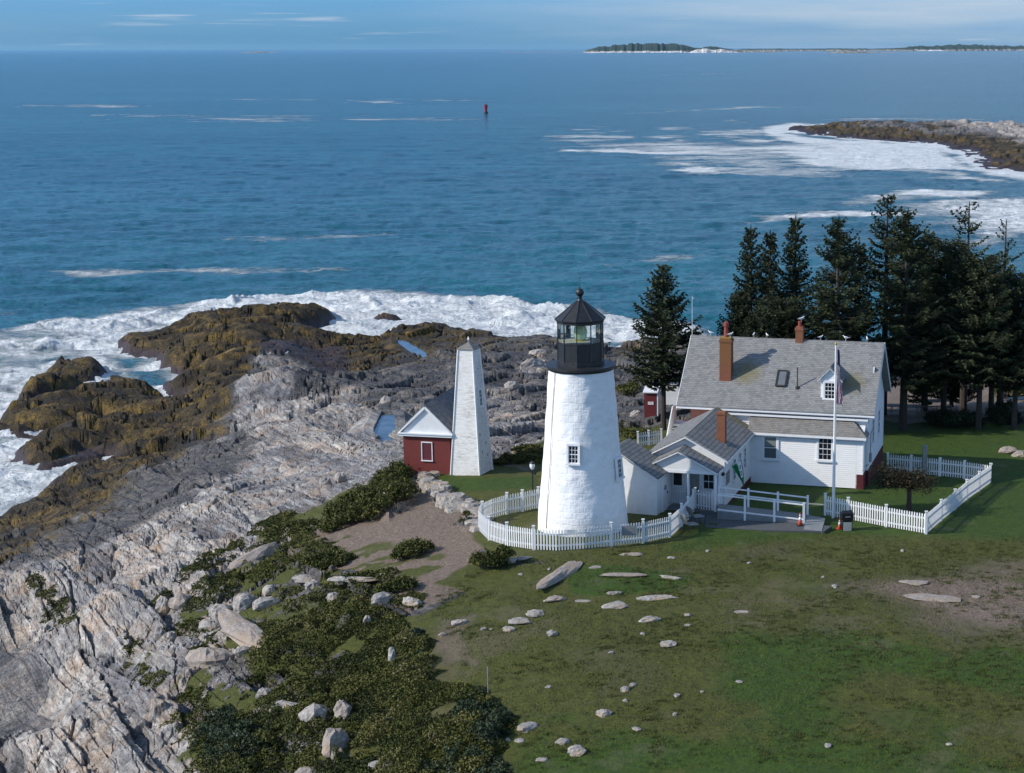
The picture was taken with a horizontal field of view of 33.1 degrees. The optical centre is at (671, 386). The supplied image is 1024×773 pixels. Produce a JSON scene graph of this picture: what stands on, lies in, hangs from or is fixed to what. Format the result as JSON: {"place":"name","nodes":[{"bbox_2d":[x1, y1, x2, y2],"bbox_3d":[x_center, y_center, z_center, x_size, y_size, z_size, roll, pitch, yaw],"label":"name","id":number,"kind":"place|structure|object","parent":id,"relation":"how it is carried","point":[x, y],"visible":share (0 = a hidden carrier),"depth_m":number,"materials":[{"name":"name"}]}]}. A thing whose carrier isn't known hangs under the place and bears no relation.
{"place":"outdoors","nodes":[
{"label":"outdoors","id":0,"kind":"place"},
{"bbox_2d":[409,471,493,531],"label":"rock wall","id":1,"kind":"structure","parent":0,"point":[442,496],"depth_m":100.93,"materials":[{"name":"grey stone"}]},
{"bbox_2d":[0,302,1023,772],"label":"ground","id":2,"kind":"structure","parent":0,"point":[238,432],"depth_m":91.11,"materials":[{"name":"grey stone"}]},
{"bbox_2d":[155,595,170,615],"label":"boulder","id":3,"kind":"object","parent":2,"relation":"on","point":[162,608],"visible":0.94,"depth_m":95.13,"materials":[{"name":"stone"}]},
{"bbox_2d":[168,592,191,610],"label":"boulder","id":4,"kind":"object","parent":2,"relation":"on","point":[177,601],"visible":0.77,"depth_m":94.50,"materials":[{"name":"beige stone"}]},
{"bbox_2d":[198,617,219,631],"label":"boulder","id":5,"kind":"object","parent":2,"relation":"on","point":[210,623],"visible":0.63,"depth_m":88.67,"materials":[{"name":"stone"}]},
{"bbox_2d":[185,647,233,668],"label":"boulder","id":6,"kind":"object","parent":2,"relation":"on","point":[201,657],"visible":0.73,"depth_m":81.82,"materials":[{"name":"beige stone"}]},
{"bbox_2d":[207,604,232,618],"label":"boulder","id":7,"kind":"object","parent":2,"relation":"on","point":[214,609],"visible":0.5,"depth_m":90.49,"materials":[{"name":"stone"}]},
{"bbox_2d":[218,609,263,649],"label":"boulder","id":8,"kind":"object","parent":2,"relation":"on","point":[239,629],"visible":0.66,"depth_m":84.11,"materials":[{"name":"beige stone"}]},
{"bbox_2d":[232,592,256,612],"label":"boulder","id":9,"kind":"object","parent":2,"relation":"on","point":[243,601],"visible":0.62,"depth_m":89.77,"materials":[{"name":"stone"}]},
{"bbox_2d":[225,541,277,571],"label":"boulder","id":10,"kind":"object","parent":2,"relation":"on","point":[264,550],"visible":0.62,"depth_m":100.58,"materials":[{"name":"beige stone"}]},
{"bbox_2d":[252,596,279,610],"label":"boulder","id":11,"kind":"object","parent":2,"relation":"on","point":[260,604],"visible":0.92,"depth_m":88.26,"materials":[{"name":"stone"}]},
{"bbox_2d":[258,517,319,544],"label":"shrub","id":12,"kind":"object","parent":2,"relation":"on","point":[273,533],"visible":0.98,"depth_m":104.84,"materials":[{"name":"green plant"}]},
{"bbox_2d":[293,574,313,584],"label":"boulder","id":13,"kind":"object","parent":2,"relation":"on","point":[302,579],"visible":0.73,"depth_m":90.47,"materials":[{"name":"stone"}]},
{"bbox_2d":[298,703,331,729],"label":"boulder","id":14,"kind":"object","parent":2,"relation":"on","point":[307,713],"visible":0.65,"depth_m":71.40,"materials":[{"name":"stone"}]},
{"bbox_2d":[294,549,357,573],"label":"shrub","id":15,"kind":"object","parent":2,"relation":"on","point":[327,559],"visible":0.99,"depth_m":92.35,"materials":[{"name":"green plant"}]},
{"bbox_2d":[24,419,631,772],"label":"heath","id":16,"kind":"object","parent":2,"relation":"on","point":[301,541],"visible":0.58,"depth_m":94.40,"materials":[{"name":"green plant"}]},
{"bbox_2d":[321,728,349,757],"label":"boulder","id":17,"kind":"object","parent":2,"relation":"on","point":[339,737],"visible":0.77,"depth_m":68.51,"materials":[{"name":"beige stone"}]},
{"bbox_2d":[315,504,368,532],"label":"shrub","id":18,"kind":"object","parent":2,"relation":"on","point":[326,525],"visible":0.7,"depth_m":101.71,"materials":[{"name":"green plant"}]},
{"bbox_2d":[333,699,352,724],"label":"boulder","id":19,"kind":"object","parent":2,"relation":"on","point":[342,708],"visible":0.71,"depth_m":71.12,"materials":[{"name":"beige stone"}]},
{"bbox_2d":[327,576,375,581],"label":"boulder","id":20,"kind":"object","parent":2,"relation":"on","point":[342,578],"visible":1,"depth_m":86.11,"materials":[{"name":"stone"}]},
{"bbox_2d":[189,627,518,772],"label":"dark thicket","id":21,"kind":"object","parent":2,"relation":"on","point":[491,727],"visible":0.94,"depth_m":69.77,"materials":[{"name":"green plant"}]},
{"bbox_2d":[200,593,517,772],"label":"thicket","id":22,"kind":"object","parent":2,"relation":"on","point":[392,752],"visible":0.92,"depth_m":71.84,"materials":[{"name":"green plant"}]},
{"bbox_2d":[340,566,400,583],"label":"shrub","id":23,"kind":"object","parent":2,"relation":"on","point":[382,574],"visible":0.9,"depth_m":86.72,"materials":[{"name":"green plant"}]},
{"bbox_2d":[321,473,420,527],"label":"shrub","id":24,"kind":"object","parent":2,"relation":"on","point":[371,498],"visible":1,"depth_m":102.43,"materials":[{"name":"green plant"}]},
{"bbox_2d":[371,591,389,606],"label":"boulder","id":25,"kind":"object","parent":2,"relation":"on","point":[380,597],"visible":0.81,"depth_m":81.87,"materials":[{"name":"stone"}]},
{"bbox_2d":[374,413,395,441],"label":"water pool","id":26,"kind":"structure","parent":2,"relation":"in","point":[385,426],"depth_m":143.84,"materials":[{"name":"blue liquid"}]},
{"bbox_2d":[372,457,415,482],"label":"shrub","id":27,"kind":"object","parent":2,"relation":"on","point":[399,469],"visible":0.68,"depth_m":108.19,"materials":[{"name":"green plant"}]},
{"bbox_2d":[372,574,419,592],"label":"shrub","id":28,"kind":"object","parent":2,"relation":"on","point":[398,583],"visible":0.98,"depth_m":83.43,"materials":[{"name":"green plant"}]},
{"bbox_2d":[402,596,421,606],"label":"boulder","id":29,"kind":"object","parent":2,"relation":"on","point":[409,601],"visible":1,"depth_m":80.96,"materials":[{"name":"stone"}]},
{"bbox_2d":[389,536,436,560],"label":"shrub","id":30,"kind":"object","parent":2,"relation":"on","point":[404,549],"visible":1,"depth_m":89.73,"materials":[{"name":"green plant"}]},
{"bbox_2d":[398,339,429,356],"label":"water pool","id":31,"kind":"structure","parent":2,"relation":"in","point":[409,346],"depth_m":213.32,"materials":[{"name":"blue liquid"}]},
{"bbox_2d":[398,386,454,473],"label":"fog signal house","id":32,"kind":"structure","parent":2,"relation":"on","point":[426,433],"depth_m":109.42,"materials":[{"name":"red paint"}]},
{"bbox_2d":[421,441,432,461],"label":"window","id":33,"kind":"structure","parent":32,"relation":"in","point":[426,447],"depth_m":109.48,"materials":[{"name":"red wood"}]},
{"bbox_2d":[450,342,493,475],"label":"bell tower","id":34,"kind":"structure","parent":2,"relation":"on","point":[471,452],"depth_m":108.54,"materials":[{"name":"white paint"}]},
{"bbox_2d":[468,544,516,568],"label":"shrub","id":35,"kind":"object","parent":2,"relation":"on","point":[499,555],"visible":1,"depth_m":85.30,"materials":[{"name":"green plant"}]},
{"bbox_2d":[492,451,536,464],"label":"shrub","id":36,"kind":"object","parent":2,"relation":"on","point":[507,457],"visible":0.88,"depth_m":113.09,"materials":[{"name":"green plant"}]},
{"bbox_2d":[508,617,531,624],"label":"boulder","id":37,"kind":"object","parent":2,"relation":"on","point":[519,620],"visible":1,"depth_m":77.46,"materials":[{"name":"stone"}]},
{"bbox_2d":[510,443,543,452],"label":"shrub","id":38,"kind":"object","parent":2,"relation":"on","point":[529,447],"visible":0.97,"depth_m":118.84,"materials":[{"name":"green plant"}]},
{"bbox_2d":[517,721,538,732],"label":"boulder","id":39,"kind":"object","parent":2,"relation":"on","point":[524,727],"visible":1,"depth_m":66.93,"materials":[{"name":"stone"}]},
{"bbox_2d":[520,358,545,368],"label":"boulder","id":40,"kind":"object","parent":2,"relation":"on","point":[533,362],"visible":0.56,"depth_m":188.57,"materials":[{"name":"stone"}]},
{"bbox_2d":[536,561,582,589],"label":"boulder","id":41,"kind":"object","parent":2,"relation":"on","point":[567,569],"visible":1,"depth_m":83.25,"materials":[{"name":"beige stone"}]},
{"bbox_2d":[567,744,585,756],"bbox_3d":[-3.590,13.769,64.512,0.728,0.464,0.667,0,11,0],"label":"boulder","id":42,"kind":"object","parent":2,"relation":"on","point":[579,750],"visible":1,"depth_m":64.32,"materials":[{"name":"stone"}]},
{"bbox_2d":[538,275,627,536],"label":"lighthouse","id":43,"kind":"object","parent":2,"relation":"on","point":[582,482],"visible":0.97,"depth_m":89.97,"materials":[{"name":"paint"}]},
{"bbox_2d":[566,443,580,465],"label":"window","id":44,"kind":"structure","parent":43,"relation":"in","point":[572,450],"depth_m":89.60,"materials":[{"name":"white glass"}]},
{"bbox_2d":[615,456,624,480],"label":"window","id":45,"kind":"structure","parent":43,"relation":"in","point":[618,460],"depth_m":90.96,"materials":[{"name":"white glass"}]},
{"bbox_2d":[478,486,694,549],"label":"picket fence","id":46,"kind":"object","parent":2,"relation":"on","point":[485,525],"visible":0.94,"depth_m":88.98,"materials":[{"name":"white paint"}]},
{"bbox_2d":[622,526,635,535],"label":"fence sign","id":47,"kind":"object","parent":46,"relation":"attached to","point":[628,530],"visible":1,"depth_m":88.23,"materials":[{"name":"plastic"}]},
{"bbox_2d":[601,600,629,608],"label":"boulder","id":48,"kind":"object","parent":2,"relation":"on","point":[618,604],"visible":1,"depth_m":79.12,"materials":[{"name":"stone"}]},
{"bbox_2d":[601,573,645,576],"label":"boulder","id":49,"kind":"object","parent":2,"relation":"on","point":[625,574],"visible":1,"depth_m":83.18,"materials":[{"name":"beige stone"}]},
{"bbox_2d":[615,379,643,395],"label":"shrub","id":50,"kind":"object","parent":2,"relation":"on","point":[629,386],"visible":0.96,"depth_m":157.56,"materials":[{"name":"green plant"}]},
{"bbox_2d":[620,427,650,438],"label":"shrub","id":51,"kind":"object","parent":2,"relation":"on","point":[632,433],"visible":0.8,"depth_m":120.93,"materials":[{"name":"green plant"}]},
{"bbox_2d":[620,438,670,514],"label":"lighthouse annex","id":52,"kind":"object","parent":2,"relation":"on","point":[647,484],"visible":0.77,"depth_m":95.01,"materials":[{"name":"white paint"}]},
{"bbox_2d":[662,475,667,511],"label":"door","id":53,"kind":"structure","parent":52,"relation":"in","point":[665,479],"depth_m":95.80,"materials":[{"name":"wood"}]},
{"bbox_2d":[637,428,662,445],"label":"picket fence","id":54,"kind":"object","parent":2,"relation":"on","point":[648,435],"visible":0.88,"depth_m":117.84,"materials":[{"name":"white paint"}]},
{"bbox_2d":[643,386,659,417],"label":"red outhouse","id":55,"kind":"structure","parent":2,"relation":"on","point":[651,402],"depth_m":128.25,"materials":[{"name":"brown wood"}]},
{"bbox_2d":[636,595,677,600],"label":"boulder","id":56,"kind":"object","parent":2,"relation":"on","point":[652,597],"visible":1,"depth_m":80.30,"materials":[{"name":"stone"}]},
{"bbox_2d":[616,263,702,429],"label":"spruce tree","id":57,"kind":"object","parent":2,"relation":"on","point":[655,368],"visible":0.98,"depth_m":121.93,"materials":[{"name":"green plant"}]},
{"bbox_2d":[666,379,679,404],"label":"white shed","id":58,"kind":"structure","parent":2,"relation":"on","point":[671,397],"depth_m":133.14,"materials":[{"name":"paint"}]},
{"bbox_2d":[671,485,690,503],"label":"picket fence","id":59,"kind":"object","parent":2,"relation":"on","point":[679,500],"visible":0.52,"depth_m":97.07,"materials":[{"name":"white paint"}]},
{"bbox_2d":[693,487,713,509],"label":"picket fence","id":60,"kind":"object","parent":2,"relation":"on","point":[706,495],"visible":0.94,"depth_m":95.92,"materials":[{"name":"white paint"}]},
{"bbox_2d":[707,289,754,336],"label":"spruce tree","id":61,"kind":"object","parent":2,"relation":"on","point":[738,306],"visible":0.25,"depth_m":122.89,"materials":[{"name":"green plant"}]},
{"bbox_2d":[726,226,775,333],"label":"spruce tree","id":62,"kind":"object","parent":2,"relation":"on","point":[750,286],"visible":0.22,"depth_m":125.47,"materials":[{"name":"green plant"}]},
{"bbox_2d":[737,305,783,338],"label":"spruce tree","id":63,"kind":"object","parent":2,"relation":"on","point":[760,327],"visible":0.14,"depth_m":119.23,"materials":[{"name":"green plant"}]},
{"bbox_2d":[650,321,891,511],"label":"keepers house","id":64,"kind":"structure","parent":2,"relation":"on","point":[765,406],"depth_m":103.06,"materials":[{"name":"grey"}]},
{"bbox_2d":[672,473,683,486],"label":"window","id":65,"kind":"structure","parent":64,"relation":"in","point":[677,477],"depth_m":97.11,"materials":[{"name":"black glass"}]},
{"bbox_2d":[690,474,698,503],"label":"door","id":66,"kind":"structure","parent":64,"relation":"in","point":[694,478],"depth_m":96.88,"materials":[{"name":"grey wood"}]},
{"bbox_2d":[702,474,713,490],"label":"window","id":67,"kind":"structure","parent":64,"relation":"in","point":[707,480],"depth_m":96.69,"materials":[{"name":"white glass"}]},
{"bbox_2d":[732,455,744,487],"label":"green flag","id":68,"kind":"object","parent":64,"relation":"attached to","point":[738,468],"visible":1,"depth_m":98.32,"materials":[{"name":"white fabric"}]},
{"bbox_2d":[761,435,778,460],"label":"window","id":69,"kind":"structure","parent":64,"relation":"in","point":[770,444],"depth_m":102.95,"materials":[{"name":"white glass"}]},
{"bbox_2d":[815,438,832,462],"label":"window","id":70,"kind":"structure","parent":64,"relation":"in","point":[824,447],"depth_m":102.15,"materials":[{"name":"white glass"}]},
{"bbox_2d":[756,230,787,326],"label":"spruce tree","id":71,"kind":"object","parent":2,"relation":"on","point":[770,241],"visible":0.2,"depth_m":128.43,"materials":[{"name":"green plant"}]},
{"bbox_2d":[757,293,818,339],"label":"spruce tree","id":72,"kind":"object","parent":2,"relation":"on","point":[784,313],"visible":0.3,"depth_m":121.72,"materials":[{"name":"green plant"}]},
{"bbox_2d":[771,215,818,339],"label":"spruce tree","id":73,"kind":"object","parent":2,"relation":"on","point":[795,279],"visible":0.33,"depth_m":126.38,"materials":[{"name":"green plant"}]},
{"bbox_2d":[800,276,832,339],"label":"spruce tree","id":74,"kind":"object","parent":2,"relation":"on","point":[815,337],"visible":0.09,"depth_m":123.07,"materials":[{"name":"green plant"}]},
{"bbox_2d":[832,342,836,517],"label":"flagpole","id":75,"kind":"object","parent":2,"relation":"on","point":[834,461],"visible":0.91,"depth_m":94.14,"materials":[{"name":"white metal"}]},
{"bbox_2d":[836,349,842,404],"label":"flag","id":76,"kind":"object","parent":75,"relation":"attached to","point":[839,397],"visible":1,"depth_m":93.53,"materials":[{"name":"multicoloured fabric"}]},
{"bbox_2d":[790,217,889,359],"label":"spruce tree","id":77,"kind":"object","parent":2,"relation":"on","point":[840,261],"visible":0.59,"depth_m":119.37,"materials":[{"name":"green plant"}]},
{"bbox_2d":[840,510,853,530],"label":"litter bin","id":78,"kind":"object","parent":2,"relation":"on","point":[846,517],"visible":1,"depth_m":92.19,"materials":[{"name":"black plastic"}]},
{"bbox_2d":[840,240,881,341],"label":"spruce tree","id":79,"kind":"object","parent":2,"relation":"on","point":[856,300],"visible":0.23,"depth_m":127.76,"materials":[{"name":"green plant"}]},
{"bbox_2d":[824,493,927,533],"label":"picket fence","id":80,"kind":"object","parent":2,"relation":"on","point":[885,511],"visible":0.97,"depth_m":93.23,"materials":[{"name":"white paint"}]},
{"bbox_2d":[850,194,913,414],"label":"spruce tree","id":81,"kind":"object","parent":2,"relation":"on","point":[874,271],"visible":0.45,"depth_m":128.06,"materials":[{"name":"green plant"}]},
{"bbox_2d":[864,460,944,513],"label":"windswept tree","id":82,"kind":"object","parent":2,"relation":"on","point":[897,478],"visible":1,"depth_m":95.55,"materials":[{"name":"green plant"}]},
{"bbox_2d":[887,403,921,417],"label":"picnic table","id":83,"kind":"object","parent":2,"relation":"on","point":[916,406],"visible":0.85,"depth_m":130.75,"materials":[{"name":"grey wood"}]},
{"bbox_2d":[859,207,959,430],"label":"spruce tree","id":84,"kind":"object","parent":2,"relation":"on","point":[903,325],"visible":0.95,"depth_m":121.70,"materials":[{"name":"green plant"}]},
{"bbox_2d":[897,230,951,410],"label":"spruce tree","id":85,"kind":"object","parent":2,"relation":"on","point":[923,399],"visible":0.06,"depth_m":131.95,"materials":[{"name":"green plant"}]},
{"bbox_2d":[903,593,960,602],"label":"boulder","id":86,"kind":"object","parent":2,"relation":"on","point":[930,597],"visible":1,"depth_m":80.34,"materials":[{"name":"beige stone"}]},
{"bbox_2d":[882,233,985,424],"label":"spruce tree","id":87,"kind":"object","parent":2,"relation":"on","point":[945,264],"visible":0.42,"depth_m":123.65,"materials":[{"name":"green plant"}]},
{"bbox_2d":[886,452,992,481],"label":"picket fence","id":88,"kind":"object","parent":2,"relation":"on","point":[940,463],"visible":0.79,"depth_m":106.05,"materials":[{"name":"white paint"}]},
{"bbox_2d":[923,405,985,428],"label":"shrub","id":89,"kind":"object","parent":2,"relation":"on","point":[951,417],"visible":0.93,"depth_m":125.26,"materials":[{"name":"green plant"}]},
{"bbox_2d":[928,346,983,406],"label":"spruce tree","id":90,"kind":"object","parent":2,"relation":"on","point":[953,394],"visible":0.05,"depth_m":134.81,"materials":[{"name":"green plant"}]},
{"bbox_2d":[927,463,992,531],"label":"picket fence","id":91,"kind":"object","parent":2,"relation":"on","point":[978,482],"visible":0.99,"depth_m":97.57,"materials":[{"name":"white paint"}]},
{"bbox_2d":[948,198,990,410],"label":"spruce tree","id":92,"kind":"object","parent":2,"relation":"on","point":[963,387],"visible":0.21,"depth_m":127.10,"materials":[{"name":"green plant"}]},
{"bbox_2d":[925,247,1023,429],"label":"spruce tree","id":93,"kind":"object","parent":2,"relation":"on","point":[984,280],"visible":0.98,"depth_m":121.14,"materials":[{"name":"green plant"}]},
{"bbox_2d":[988,254,1007,408],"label":"spruce tree","id":94,"kind":"object","parent":2,"relation":"on","point":[991,396],"visible":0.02,"depth_m":132.47,"materials":[{"name":"green plant"}]},
{"bbox_2d":[981,270,1023,428],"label":"spruce tree","id":95,"kind":"object","parent":2,"relation":"on","point":[1015,377],"visible":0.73,"depth_m":121.86,"materials":[{"name":"green plant"}]},
{"bbox_2d":[985,398,1023,424],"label":"shrub","id":96,"kind":"object","parent":2,"relation":"on","point":[1002,411],"visible":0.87,"depth_m":126.26,"materials":[{"name":"green plant"}]},
{"bbox_2d":[995,219,1023,405],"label":"spruce tree","id":97,"kind":"object","parent":2,"relation":"on","point":[1000,395],"visible":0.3,"depth_m":126.28,"materials":[{"name":"green plant"}]},
{"bbox_2d":[0,48,1023,515],"bbox_3d":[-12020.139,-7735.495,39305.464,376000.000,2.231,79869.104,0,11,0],"label":"sea","id":98,"kind":"structure","parent":0,"point":[354,192],"depth_m":504.66,"materials":[{"name":"liquid"}]},
{"bbox_2d":[788,119,1023,171],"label":"rock ledge","id":99,"kind":"object","parent":98,"relation":"in","point":[999,144],"visible":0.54,"depth_m":729.88,"materials":[{"name":"stone"}]},
{"bbox_2d":[0,0,1023,49],"label":"sky","id":100,"kind":"structure","parent":0,"point":[24,24],"materials":[{"name":"blue"}]},
{"bbox_2d":[586,51,687,52],"bbox_3d":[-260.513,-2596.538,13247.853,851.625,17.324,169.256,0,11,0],"label":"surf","id":101,"kind":"structure","parent":0,"point":[641,52],"depth_m":13204.75,"materials":[{"name":"white liquid"}]},
{"bbox_2d":[582,43,774,52],"bbox_3d":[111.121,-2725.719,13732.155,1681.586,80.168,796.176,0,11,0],"label":"island","id":102,"kind":"structure","parent":0,"point":[651,47],"depth_m":13557.68,"materials":[{"name":"green plant"}]},
{"bbox_2d":[688,48,739,52],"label":"island","id":103,"kind":"structure","parent":0,"point":[705,50],"depth_m":12872.64,"materials":[{"name":"white stone"}]},
{"bbox_2d":[430,531,1023,772],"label":"grass","id":104,"kind":"structure","parent":0,"point":[740,607],"depth_m":74.77,"materials":[{"name":"green plant"}]},
{"bbox_2d":[691,510,831,532],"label":"path","id":105,"kind":"structure","parent":0,"point":[767,526],"depth_m":92.77,"materials":[{"name":"concrete"}]},
{"bbox_2d":[717,485,824,532],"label":"wheelchair ramp","id":106,"kind":"structure","parent":105,"relation":"on","point":[745,513],"depth_m":93.89,"materials":[{"name":"white paint"}]},
{"bbox_2d":[739,44,1023,50],"bbox_3d":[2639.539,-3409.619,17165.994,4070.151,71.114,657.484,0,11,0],"label":"island","id":107,"kind":"structure","parent":0,"point":[973,47],"depth_m":17037.40,"materials":[{"name":"green plant"}]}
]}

